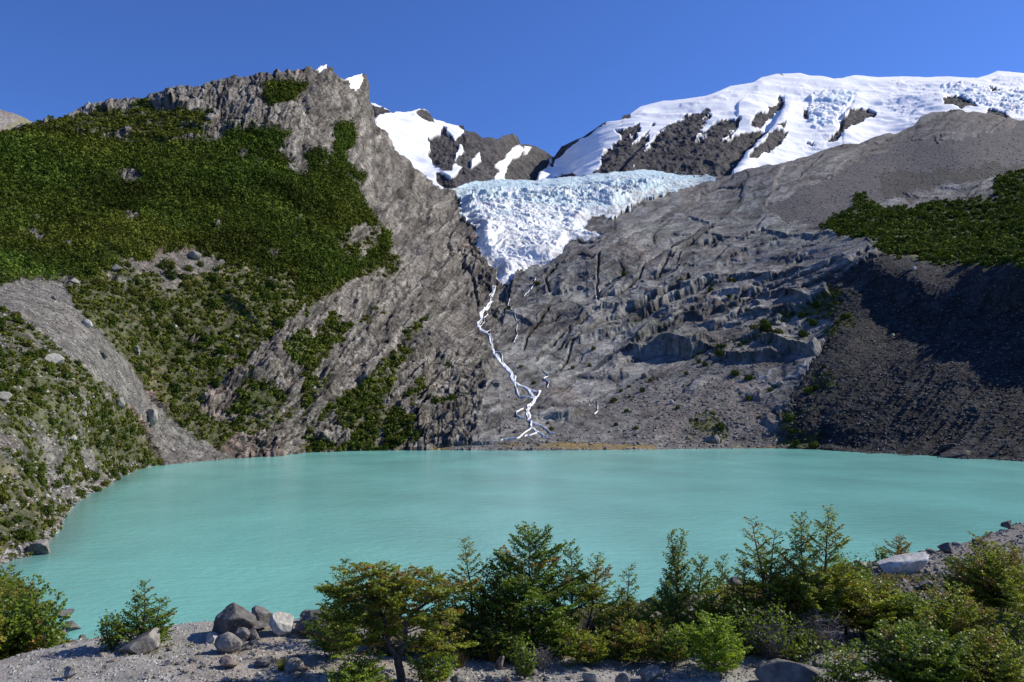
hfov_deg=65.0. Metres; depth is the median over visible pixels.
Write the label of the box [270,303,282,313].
shrub
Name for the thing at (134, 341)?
shrub
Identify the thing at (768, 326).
shrub
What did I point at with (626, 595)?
beech tree
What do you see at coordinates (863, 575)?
beech tree
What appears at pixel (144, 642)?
boulder
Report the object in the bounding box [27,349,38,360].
shrub
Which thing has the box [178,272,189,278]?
shrub
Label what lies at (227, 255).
shrub
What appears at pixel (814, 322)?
shrub
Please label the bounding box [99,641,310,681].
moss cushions
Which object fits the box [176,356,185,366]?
shrub
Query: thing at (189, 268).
shrub
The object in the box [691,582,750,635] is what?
beech bush
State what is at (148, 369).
shrub
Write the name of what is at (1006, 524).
boulder
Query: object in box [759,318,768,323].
shrub
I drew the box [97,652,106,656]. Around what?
stone
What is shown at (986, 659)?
beech bush
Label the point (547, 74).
sky
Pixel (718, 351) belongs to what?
shrub
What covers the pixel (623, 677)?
boulder
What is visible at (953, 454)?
boulder
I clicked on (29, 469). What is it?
shrub
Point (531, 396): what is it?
stream
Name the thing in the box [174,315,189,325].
shrub
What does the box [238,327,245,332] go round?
shrub
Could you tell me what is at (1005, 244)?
thicket
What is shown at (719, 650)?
bush
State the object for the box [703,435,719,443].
boulder
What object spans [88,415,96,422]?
shrub
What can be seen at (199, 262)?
shrub
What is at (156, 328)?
shrub
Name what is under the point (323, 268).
shrub
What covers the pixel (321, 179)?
forest
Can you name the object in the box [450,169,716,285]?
glacier
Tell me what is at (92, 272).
shrub
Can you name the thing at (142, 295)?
shrub
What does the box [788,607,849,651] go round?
dead shrub
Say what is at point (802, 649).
leafy bush
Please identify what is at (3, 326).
shrub
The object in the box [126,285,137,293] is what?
shrub
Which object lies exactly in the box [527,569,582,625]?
beech tree
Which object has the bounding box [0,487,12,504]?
shrub
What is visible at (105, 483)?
shrub
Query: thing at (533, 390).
stream
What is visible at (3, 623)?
beech shrub
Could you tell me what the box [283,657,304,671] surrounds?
boulder
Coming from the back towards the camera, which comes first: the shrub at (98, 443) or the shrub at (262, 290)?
the shrub at (262, 290)
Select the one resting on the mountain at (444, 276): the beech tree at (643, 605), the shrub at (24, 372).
the shrub at (24, 372)
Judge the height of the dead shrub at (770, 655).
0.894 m
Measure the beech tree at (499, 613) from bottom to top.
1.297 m
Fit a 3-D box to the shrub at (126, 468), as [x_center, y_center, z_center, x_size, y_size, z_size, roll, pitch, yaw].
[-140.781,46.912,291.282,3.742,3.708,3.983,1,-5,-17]
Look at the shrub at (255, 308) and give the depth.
500.80 m
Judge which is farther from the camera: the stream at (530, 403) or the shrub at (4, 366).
the stream at (530, 403)
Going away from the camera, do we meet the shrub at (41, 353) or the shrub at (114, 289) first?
the shrub at (41, 353)
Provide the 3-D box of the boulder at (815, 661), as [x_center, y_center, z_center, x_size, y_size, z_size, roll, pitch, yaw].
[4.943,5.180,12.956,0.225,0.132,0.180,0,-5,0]
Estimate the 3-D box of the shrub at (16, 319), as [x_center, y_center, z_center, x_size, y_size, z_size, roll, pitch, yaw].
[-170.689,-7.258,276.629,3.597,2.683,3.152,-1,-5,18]
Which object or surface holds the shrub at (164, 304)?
on the mountain at (444, 276)
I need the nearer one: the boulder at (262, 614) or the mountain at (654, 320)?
the boulder at (262, 614)
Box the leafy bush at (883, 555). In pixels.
[872,544,887,568]
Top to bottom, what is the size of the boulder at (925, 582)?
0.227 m
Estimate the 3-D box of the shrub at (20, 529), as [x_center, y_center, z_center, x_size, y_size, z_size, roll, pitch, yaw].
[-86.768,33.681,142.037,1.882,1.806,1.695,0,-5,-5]
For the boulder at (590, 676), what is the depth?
12.25 m
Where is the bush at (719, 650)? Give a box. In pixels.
[675,609,753,675]
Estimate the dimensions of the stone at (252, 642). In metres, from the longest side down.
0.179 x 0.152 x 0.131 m
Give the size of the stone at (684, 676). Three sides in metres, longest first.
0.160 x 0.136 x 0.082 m
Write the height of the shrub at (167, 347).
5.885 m
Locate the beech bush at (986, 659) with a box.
[946,625,1023,681]
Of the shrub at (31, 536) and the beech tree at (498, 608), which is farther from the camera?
the shrub at (31, 536)
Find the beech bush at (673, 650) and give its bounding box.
[646,622,692,665]
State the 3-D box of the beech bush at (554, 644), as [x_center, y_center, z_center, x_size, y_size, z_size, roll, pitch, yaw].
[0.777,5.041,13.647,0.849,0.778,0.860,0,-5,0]
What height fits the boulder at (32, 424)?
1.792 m
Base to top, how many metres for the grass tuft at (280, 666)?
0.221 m
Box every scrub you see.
[0,98,855,559]
[223,204,457,451]
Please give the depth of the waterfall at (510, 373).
725.17 m
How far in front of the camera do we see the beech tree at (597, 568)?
14.47 m
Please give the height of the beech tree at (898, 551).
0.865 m
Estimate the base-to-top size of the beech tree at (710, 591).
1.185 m
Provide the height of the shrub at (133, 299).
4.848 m
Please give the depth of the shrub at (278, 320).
509.32 m
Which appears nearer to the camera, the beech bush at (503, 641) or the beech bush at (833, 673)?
the beech bush at (833, 673)
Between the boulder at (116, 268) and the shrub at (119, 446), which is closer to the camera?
the shrub at (119, 446)
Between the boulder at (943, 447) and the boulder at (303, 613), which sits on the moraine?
the boulder at (943, 447)
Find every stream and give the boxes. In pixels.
[476,287,513,381]
[477,290,513,377]
[479,286,515,380]
[501,427,531,440]
[512,381,533,418]
[514,382,532,398]
[516,382,536,419]
[519,384,535,419]
[521,385,540,396]
[527,420,554,433]
[530,420,549,438]
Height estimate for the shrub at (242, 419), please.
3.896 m
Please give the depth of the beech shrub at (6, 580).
21.61 m
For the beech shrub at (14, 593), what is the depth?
19.25 m
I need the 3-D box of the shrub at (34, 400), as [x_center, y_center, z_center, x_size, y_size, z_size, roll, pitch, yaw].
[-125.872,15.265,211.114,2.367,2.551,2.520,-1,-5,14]
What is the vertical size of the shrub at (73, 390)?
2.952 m
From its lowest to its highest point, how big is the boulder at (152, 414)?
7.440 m
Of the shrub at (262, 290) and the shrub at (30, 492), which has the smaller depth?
the shrub at (30, 492)
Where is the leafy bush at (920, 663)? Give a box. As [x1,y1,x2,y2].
[850,616,974,681]
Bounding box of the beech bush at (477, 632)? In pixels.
[457,616,503,659]
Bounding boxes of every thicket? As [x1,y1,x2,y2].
[818,168,1023,268]
[944,531,1023,618]
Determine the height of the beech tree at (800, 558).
2.311 m
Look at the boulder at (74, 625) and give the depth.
89.86 m
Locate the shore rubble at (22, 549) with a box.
[0,311,151,564]
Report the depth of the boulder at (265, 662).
12.82 m
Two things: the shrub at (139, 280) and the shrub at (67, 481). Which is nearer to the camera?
the shrub at (67, 481)
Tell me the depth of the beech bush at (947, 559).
16.77 m
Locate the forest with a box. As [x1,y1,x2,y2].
[0,74,393,293]
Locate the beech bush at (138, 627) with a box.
[108,579,177,646]
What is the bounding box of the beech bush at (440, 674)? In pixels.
[405,650,459,681]
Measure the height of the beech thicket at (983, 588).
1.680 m
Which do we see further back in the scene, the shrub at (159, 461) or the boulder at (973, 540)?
the shrub at (159, 461)
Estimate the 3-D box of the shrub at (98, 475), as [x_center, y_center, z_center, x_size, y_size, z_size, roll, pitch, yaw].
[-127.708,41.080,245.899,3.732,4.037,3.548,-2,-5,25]
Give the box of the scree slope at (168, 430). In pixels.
[0,279,232,464]
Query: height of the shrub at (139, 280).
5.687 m
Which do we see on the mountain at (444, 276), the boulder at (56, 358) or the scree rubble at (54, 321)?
the boulder at (56, 358)
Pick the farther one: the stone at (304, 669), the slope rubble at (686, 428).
the slope rubble at (686, 428)
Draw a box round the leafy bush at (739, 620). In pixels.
[716,588,800,659]
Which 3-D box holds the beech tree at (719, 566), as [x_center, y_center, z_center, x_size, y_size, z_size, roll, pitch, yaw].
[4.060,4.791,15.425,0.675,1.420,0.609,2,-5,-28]
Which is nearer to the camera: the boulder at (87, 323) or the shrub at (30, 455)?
the shrub at (30, 455)
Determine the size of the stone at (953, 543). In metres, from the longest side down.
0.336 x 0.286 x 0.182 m
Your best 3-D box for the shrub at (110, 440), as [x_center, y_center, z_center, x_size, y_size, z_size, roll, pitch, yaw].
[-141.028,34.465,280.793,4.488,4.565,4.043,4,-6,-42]
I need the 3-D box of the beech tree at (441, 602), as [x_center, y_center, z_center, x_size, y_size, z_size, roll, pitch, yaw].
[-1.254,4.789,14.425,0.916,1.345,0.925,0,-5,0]
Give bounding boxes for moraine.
[788,254,1023,461]
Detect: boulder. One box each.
[0,391,11,400]
[27,539,50,554]
[29,421,36,427]
[43,353,63,364]
[53,609,73,616]
[64,666,77,677]
[65,620,80,631]
[67,278,79,283]
[78,634,85,639]
[82,319,92,327]
[100,352,108,358]
[111,264,121,271]
[115,397,124,407]
[118,628,159,653]
[134,346,139,354]
[147,409,157,424]
[163,660,172,665]
[188,251,200,259]
[206,632,217,643]
[212,602,256,635]
[214,632,242,652]
[218,655,238,667]
[234,627,249,641]
[248,651,255,656]
[249,628,259,639]
[251,605,271,622]
[254,621,268,630]
[254,658,273,666]
[269,611,293,635]
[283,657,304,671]
[295,609,334,636]
[300,609,309,617]
[450,672,463,681]
[496,655,504,669]
[582,671,599,681]
[615,672,629,681]
[638,664,662,681]
[641,372,647,377]
[642,597,654,609]
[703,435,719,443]
[703,668,719,678]
[726,577,742,588]
[754,658,820,681]
[812,658,825,665]
[854,560,871,568]
[876,552,928,574]
[919,580,932,588]
[937,542,953,553]
[938,443,955,450]
[940,450,970,457]
[971,538,983,544]
[980,628,1022,654]
[1000,520,1011,527]
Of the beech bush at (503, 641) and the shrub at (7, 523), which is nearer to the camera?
the beech bush at (503, 641)
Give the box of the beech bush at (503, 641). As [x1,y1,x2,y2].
[481,626,531,663]
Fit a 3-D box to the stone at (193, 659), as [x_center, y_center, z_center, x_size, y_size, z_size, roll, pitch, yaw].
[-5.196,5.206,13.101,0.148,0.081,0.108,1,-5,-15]
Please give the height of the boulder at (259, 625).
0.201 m
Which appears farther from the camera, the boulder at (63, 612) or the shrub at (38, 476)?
the shrub at (38, 476)
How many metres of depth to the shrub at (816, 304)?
676.32 m
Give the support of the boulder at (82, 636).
in the lake
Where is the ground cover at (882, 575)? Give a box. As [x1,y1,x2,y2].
[355,563,1023,661]
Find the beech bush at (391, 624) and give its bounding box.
[349,591,409,644]
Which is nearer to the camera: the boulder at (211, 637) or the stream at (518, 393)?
the boulder at (211, 637)
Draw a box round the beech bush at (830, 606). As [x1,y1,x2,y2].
[783,563,856,637]
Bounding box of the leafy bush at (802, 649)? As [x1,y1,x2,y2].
[750,612,825,663]
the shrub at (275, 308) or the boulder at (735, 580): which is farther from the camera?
the shrub at (275, 308)
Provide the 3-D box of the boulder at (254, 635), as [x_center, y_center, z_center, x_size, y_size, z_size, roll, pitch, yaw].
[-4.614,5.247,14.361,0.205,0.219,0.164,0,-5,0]
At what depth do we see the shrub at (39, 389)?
218.68 m
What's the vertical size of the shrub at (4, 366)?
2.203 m
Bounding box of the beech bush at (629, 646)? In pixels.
[605,617,662,663]
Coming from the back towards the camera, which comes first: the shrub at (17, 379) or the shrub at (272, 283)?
the shrub at (272, 283)
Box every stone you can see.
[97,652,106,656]
[182,669,189,673]
[189,658,197,661]
[248,640,257,645]
[301,667,309,671]
[485,675,492,680]
[503,677,511,681]
[580,667,589,671]
[679,674,689,678]
[925,548,935,553]
[951,541,961,545]
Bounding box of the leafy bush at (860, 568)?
[830,551,877,582]
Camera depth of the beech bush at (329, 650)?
13.21 m
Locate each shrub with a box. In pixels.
[0,316,6,323]
[0,322,4,331]
[0,362,7,368]
[0,380,8,386]
[0,384,9,391]
[0,483,8,492]
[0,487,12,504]
[0,534,10,540]
[0,565,24,584]
[0,568,18,598]
[0,574,54,653]
[0,575,26,589]
[0,576,38,596]
[0,584,41,606]
[0,596,24,659]
[0,608,7,645]
[1,564,22,589]
[2,519,11,526]
[4,588,75,656]
[8,373,21,385]
[10,311,21,317]
[10,515,24,523]
[12,316,20,323]
[15,318,24,324]
[15,367,28,377]
[15,527,24,532]
[18,529,37,541]
[19,338,31,347]
[19,499,28,503]
[20,461,34,475]
[23,488,35,497]
[26,452,35,458]
[27,324,35,329]
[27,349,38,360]
[28,394,37,402]
[30,391,41,398]
[32,383,45,395]
[34,469,46,481]
[37,464,47,471]
[38,349,46,357]
[39,477,47,484]
[39,502,51,515]
[42,364,55,374]
[44,519,53,526]
[48,416,58,425]
[53,479,63,487]
[54,463,64,474]
[58,364,69,372]
[59,370,71,379]
[59,387,70,395]
[62,476,71,485]
[68,385,79,393]
[68,425,74,434]
[74,303,82,309]
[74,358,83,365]
[75,488,86,497]
[83,467,93,480]
[84,266,98,275]
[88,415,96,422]
[88,438,95,446]
[91,470,100,480]
[92,276,105,285]
[93,431,99,440]
[93,485,102,491]
[95,438,102,447]
[97,426,105,433]
[100,407,108,419]
[101,480,109,486]
[106,316,118,324]
[106,434,115,445]
[109,424,116,434]
[109,469,118,476]
[111,285,120,294]
[115,439,123,450]
[119,467,125,474]
[120,465,128,474]
[121,417,127,425]
[123,443,131,451]
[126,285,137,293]
[126,407,132,418]
[129,296,137,304]
[131,337,138,344]
[132,277,142,284]
[133,363,145,370]
[136,291,151,301]
[137,426,143,433]
[143,365,151,373]
[143,449,153,456]
[145,317,153,326]
[148,328,159,335]
[149,297,162,310]
[150,325,160,333]
[155,458,162,464]
[156,261,166,268]
[160,257,175,266]
[160,298,168,308]
[160,339,172,349]
[163,266,178,279]
[163,372,172,381]
[164,323,177,332]
[167,399,177,408]
[169,379,182,393]
[174,311,182,317]
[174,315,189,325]
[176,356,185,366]
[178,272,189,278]
[179,279,192,290]
[182,264,194,271]
[184,340,194,349]
[191,353,203,362]
[197,260,203,266]
[197,330,206,338]
[200,333,213,345]
[207,296,219,309]
[208,355,221,367]
[210,274,217,282]
[210,378,221,387]
[214,345,231,352]
[216,279,226,288]
[216,347,229,354]
[218,252,232,261]
[236,415,245,421]
[237,348,247,355]
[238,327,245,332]
[251,305,259,312]
[254,285,267,294]
[261,292,272,301]
[265,278,277,289]
[270,292,280,300]
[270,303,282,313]
[273,316,284,328]
[288,267,297,274]
[294,267,305,277]
[309,284,318,294]
[314,262,325,270]
[530,639,564,670]
[576,610,605,632]
[714,348,723,355]
[715,421,725,428]
[730,369,740,375]
[741,604,799,658]
[744,373,753,379]
[747,324,758,329]
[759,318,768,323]
[760,322,771,332]
[783,413,792,421]
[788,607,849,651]
[797,311,806,317]
[798,330,807,336]
[804,386,812,393]
[807,319,816,325]
[811,300,822,308]
[811,440,819,447]
[840,312,846,319]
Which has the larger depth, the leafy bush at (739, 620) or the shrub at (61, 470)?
the shrub at (61, 470)
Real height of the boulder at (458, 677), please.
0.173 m
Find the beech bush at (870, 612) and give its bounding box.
[833,573,916,639]
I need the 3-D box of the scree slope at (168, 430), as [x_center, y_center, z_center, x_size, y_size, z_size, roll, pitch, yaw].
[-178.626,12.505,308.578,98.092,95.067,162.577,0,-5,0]
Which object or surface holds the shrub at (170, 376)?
on the mountain at (444, 276)
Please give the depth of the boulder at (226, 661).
12.75 m
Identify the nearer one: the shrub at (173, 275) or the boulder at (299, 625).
the boulder at (299, 625)
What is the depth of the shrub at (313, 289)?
593.23 m
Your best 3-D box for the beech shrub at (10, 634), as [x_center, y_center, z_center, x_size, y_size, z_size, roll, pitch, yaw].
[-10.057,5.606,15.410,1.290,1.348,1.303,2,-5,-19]
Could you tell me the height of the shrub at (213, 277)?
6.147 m
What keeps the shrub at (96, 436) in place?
on the mountain at (444, 276)
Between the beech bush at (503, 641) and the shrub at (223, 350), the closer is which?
the beech bush at (503, 641)
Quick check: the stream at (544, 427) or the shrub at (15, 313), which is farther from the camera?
the stream at (544, 427)
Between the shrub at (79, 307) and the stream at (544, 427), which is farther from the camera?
the stream at (544, 427)
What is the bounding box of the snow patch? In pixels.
[316,65,363,90]
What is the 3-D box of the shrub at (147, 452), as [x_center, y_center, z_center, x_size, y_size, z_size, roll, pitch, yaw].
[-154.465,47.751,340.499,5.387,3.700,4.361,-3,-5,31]
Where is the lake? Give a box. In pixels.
[0,448,1023,639]
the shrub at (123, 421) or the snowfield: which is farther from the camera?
the snowfield
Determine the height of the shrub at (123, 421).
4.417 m
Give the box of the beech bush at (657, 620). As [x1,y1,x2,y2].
[636,610,677,647]
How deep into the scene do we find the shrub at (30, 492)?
165.57 m
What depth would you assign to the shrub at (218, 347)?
447.89 m
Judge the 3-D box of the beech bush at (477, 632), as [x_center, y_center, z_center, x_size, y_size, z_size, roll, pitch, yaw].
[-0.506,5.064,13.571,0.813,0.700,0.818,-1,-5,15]
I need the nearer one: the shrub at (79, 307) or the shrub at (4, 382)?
the shrub at (4, 382)
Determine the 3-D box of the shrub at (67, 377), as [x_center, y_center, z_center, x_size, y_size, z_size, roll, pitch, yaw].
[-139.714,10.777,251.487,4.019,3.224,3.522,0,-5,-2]
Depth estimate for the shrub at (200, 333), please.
446.91 m
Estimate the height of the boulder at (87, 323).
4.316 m
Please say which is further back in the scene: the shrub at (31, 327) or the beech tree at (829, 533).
the shrub at (31, 327)
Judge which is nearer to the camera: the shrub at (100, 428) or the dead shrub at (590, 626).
the dead shrub at (590, 626)
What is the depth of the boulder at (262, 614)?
15.18 m
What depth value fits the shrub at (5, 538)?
135.29 m
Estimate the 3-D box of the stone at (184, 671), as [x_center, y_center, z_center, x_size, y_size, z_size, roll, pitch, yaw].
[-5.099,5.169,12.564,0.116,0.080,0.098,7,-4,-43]
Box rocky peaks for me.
[372,74,1010,188]
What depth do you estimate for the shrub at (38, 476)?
180.76 m
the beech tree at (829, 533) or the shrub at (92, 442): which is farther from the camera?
the shrub at (92, 442)
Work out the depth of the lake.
186.46 m
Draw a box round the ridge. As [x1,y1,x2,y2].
[0,109,31,130]
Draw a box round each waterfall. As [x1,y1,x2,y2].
[478,285,515,381]
[517,383,535,419]
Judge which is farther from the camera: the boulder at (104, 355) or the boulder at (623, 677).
the boulder at (104, 355)
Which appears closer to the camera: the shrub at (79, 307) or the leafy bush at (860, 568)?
the leafy bush at (860, 568)
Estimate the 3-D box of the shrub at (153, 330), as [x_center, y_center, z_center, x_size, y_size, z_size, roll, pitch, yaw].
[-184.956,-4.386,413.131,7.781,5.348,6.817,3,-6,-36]
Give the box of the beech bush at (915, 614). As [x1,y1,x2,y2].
[875,582,937,634]
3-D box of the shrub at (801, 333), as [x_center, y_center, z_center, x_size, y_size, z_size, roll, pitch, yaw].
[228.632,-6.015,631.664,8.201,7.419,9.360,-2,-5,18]
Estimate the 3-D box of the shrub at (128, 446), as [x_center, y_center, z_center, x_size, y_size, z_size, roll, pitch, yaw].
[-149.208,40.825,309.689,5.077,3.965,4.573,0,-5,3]
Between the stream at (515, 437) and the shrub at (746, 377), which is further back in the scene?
the shrub at (746, 377)
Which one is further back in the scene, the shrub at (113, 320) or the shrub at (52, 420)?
the shrub at (113, 320)
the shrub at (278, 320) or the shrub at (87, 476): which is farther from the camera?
the shrub at (278, 320)
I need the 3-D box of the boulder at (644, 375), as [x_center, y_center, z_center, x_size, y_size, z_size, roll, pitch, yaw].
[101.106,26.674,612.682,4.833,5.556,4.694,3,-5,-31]
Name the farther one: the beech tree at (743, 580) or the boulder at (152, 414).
the boulder at (152, 414)
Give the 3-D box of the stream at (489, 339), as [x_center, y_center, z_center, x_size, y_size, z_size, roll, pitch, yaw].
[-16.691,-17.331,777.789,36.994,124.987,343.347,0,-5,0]
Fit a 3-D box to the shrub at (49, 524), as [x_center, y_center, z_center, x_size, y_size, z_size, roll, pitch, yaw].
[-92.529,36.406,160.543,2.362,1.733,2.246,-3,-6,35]
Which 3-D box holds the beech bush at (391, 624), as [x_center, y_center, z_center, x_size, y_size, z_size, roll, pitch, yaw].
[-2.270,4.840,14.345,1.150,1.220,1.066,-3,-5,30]
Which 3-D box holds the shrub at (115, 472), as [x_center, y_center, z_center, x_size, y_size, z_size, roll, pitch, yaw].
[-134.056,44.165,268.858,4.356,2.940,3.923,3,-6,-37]
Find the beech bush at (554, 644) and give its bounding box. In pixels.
[533,616,579,657]
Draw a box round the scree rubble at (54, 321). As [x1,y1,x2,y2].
[0,253,231,463]
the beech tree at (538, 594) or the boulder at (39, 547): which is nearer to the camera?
the beech tree at (538, 594)
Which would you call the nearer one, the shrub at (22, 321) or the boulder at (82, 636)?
the boulder at (82, 636)
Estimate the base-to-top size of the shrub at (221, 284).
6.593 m
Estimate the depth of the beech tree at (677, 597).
14.43 m
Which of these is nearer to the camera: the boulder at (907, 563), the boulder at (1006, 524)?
the boulder at (907, 563)
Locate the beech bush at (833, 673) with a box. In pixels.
[812,638,874,681]
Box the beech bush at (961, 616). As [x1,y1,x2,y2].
[915,581,1009,659]
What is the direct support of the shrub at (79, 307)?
on the mountain at (444, 276)
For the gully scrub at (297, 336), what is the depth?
484.82 m
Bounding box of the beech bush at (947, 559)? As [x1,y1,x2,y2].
[938,553,997,599]
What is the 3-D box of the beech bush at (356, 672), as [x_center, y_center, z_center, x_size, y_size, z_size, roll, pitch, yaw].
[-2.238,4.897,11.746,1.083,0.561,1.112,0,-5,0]
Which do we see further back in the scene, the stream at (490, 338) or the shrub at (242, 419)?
the stream at (490, 338)
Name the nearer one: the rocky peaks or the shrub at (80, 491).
the shrub at (80, 491)
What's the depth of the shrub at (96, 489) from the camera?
236.73 m
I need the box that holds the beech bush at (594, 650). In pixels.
[559,622,610,667]
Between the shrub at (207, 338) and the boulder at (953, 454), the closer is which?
the boulder at (953, 454)
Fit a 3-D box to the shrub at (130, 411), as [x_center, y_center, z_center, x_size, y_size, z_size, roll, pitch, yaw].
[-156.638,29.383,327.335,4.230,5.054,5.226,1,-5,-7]
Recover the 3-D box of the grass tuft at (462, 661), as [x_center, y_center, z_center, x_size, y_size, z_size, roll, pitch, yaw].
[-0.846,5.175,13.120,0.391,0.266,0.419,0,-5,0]
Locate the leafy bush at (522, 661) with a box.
[506,636,543,679]
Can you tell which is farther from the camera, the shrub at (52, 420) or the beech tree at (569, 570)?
the shrub at (52, 420)
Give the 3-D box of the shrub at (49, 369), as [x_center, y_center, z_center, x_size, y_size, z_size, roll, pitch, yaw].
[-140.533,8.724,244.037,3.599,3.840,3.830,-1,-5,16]
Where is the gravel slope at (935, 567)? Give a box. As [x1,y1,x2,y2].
[862,522,1023,602]
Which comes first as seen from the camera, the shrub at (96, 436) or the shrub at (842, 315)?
the shrub at (96, 436)
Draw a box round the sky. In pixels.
[0,0,1023,156]
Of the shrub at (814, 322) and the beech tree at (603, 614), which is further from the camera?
the shrub at (814, 322)
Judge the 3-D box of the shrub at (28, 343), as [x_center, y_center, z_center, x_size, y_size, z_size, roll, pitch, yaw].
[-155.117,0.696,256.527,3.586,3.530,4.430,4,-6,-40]
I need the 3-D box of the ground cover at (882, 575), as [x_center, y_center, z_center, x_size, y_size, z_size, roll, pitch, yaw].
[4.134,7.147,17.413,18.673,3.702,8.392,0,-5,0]
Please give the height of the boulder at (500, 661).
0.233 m
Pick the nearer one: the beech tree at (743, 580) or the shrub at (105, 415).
the beech tree at (743, 580)
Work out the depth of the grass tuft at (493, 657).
13.35 m
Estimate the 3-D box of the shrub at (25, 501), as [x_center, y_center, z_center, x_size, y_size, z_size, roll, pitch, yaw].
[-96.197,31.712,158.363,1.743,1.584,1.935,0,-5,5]
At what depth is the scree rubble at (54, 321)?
339.84 m
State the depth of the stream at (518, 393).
567.90 m
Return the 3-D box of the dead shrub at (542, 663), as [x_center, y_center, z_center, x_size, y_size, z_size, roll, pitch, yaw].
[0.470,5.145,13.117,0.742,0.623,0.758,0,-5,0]
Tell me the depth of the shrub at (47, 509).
166.24 m
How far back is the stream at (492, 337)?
748.38 m
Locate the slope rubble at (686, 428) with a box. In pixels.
[461,121,1023,450]
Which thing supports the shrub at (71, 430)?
on the mountain at (444, 276)
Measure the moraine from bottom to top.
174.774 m
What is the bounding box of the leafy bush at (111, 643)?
[94,609,129,651]
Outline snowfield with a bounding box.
[371,71,1023,188]
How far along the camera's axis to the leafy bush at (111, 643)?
13.74 m
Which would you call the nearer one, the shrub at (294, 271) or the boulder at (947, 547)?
the boulder at (947, 547)
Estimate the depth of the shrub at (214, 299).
479.22 m
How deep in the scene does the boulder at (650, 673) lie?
12.35 m
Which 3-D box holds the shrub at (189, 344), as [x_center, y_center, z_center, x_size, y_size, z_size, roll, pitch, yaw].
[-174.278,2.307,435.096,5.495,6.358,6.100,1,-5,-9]
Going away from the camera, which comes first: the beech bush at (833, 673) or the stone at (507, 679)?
the beech bush at (833, 673)
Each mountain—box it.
[0,64,512,563]
[472,109,1023,450]
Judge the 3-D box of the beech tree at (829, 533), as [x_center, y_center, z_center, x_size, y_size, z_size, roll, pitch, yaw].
[5.774,4.165,14.471,1.158,2.402,1.288,0,-5,0]
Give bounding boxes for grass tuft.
[272,655,292,670]
[452,650,468,667]
[482,643,502,662]
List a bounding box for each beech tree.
[312,560,483,681]
[316,556,361,627]
[420,570,465,636]
[434,536,504,647]
[473,521,587,649]
[482,570,512,636]
[483,578,536,645]
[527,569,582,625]
[545,538,606,636]
[560,552,617,641]
[576,588,621,636]
[600,606,628,631]
[606,587,640,636]
[612,562,646,627]
[632,599,656,630]
[641,585,673,633]
[649,527,698,641]
[679,551,721,627]
[685,573,726,624]
[707,553,735,615]
[721,516,810,637]
[723,556,774,631]
[763,546,808,636]
[771,510,850,639]
[796,504,864,633]
[827,556,864,634]
[856,568,884,589]
[881,534,912,557]
[988,613,1023,651]
[997,565,1023,640]
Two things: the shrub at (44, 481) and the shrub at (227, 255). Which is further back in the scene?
the shrub at (227, 255)
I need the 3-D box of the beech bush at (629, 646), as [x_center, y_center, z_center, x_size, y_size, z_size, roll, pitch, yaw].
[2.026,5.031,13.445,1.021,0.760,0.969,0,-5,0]
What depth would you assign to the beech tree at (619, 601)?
14.69 m
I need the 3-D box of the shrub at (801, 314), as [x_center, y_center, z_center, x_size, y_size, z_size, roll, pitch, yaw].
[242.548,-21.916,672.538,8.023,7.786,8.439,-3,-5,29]
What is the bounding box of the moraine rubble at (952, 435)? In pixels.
[788,254,1023,460]
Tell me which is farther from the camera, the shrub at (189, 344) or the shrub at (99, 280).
the shrub at (189, 344)
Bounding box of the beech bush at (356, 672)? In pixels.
[320,649,393,681]
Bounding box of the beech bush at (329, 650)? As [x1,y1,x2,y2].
[300,602,359,659]
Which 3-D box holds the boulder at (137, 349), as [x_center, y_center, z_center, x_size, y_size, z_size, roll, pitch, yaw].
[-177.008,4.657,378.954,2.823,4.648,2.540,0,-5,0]
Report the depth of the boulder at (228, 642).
13.60 m
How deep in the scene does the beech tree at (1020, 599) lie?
13.31 m

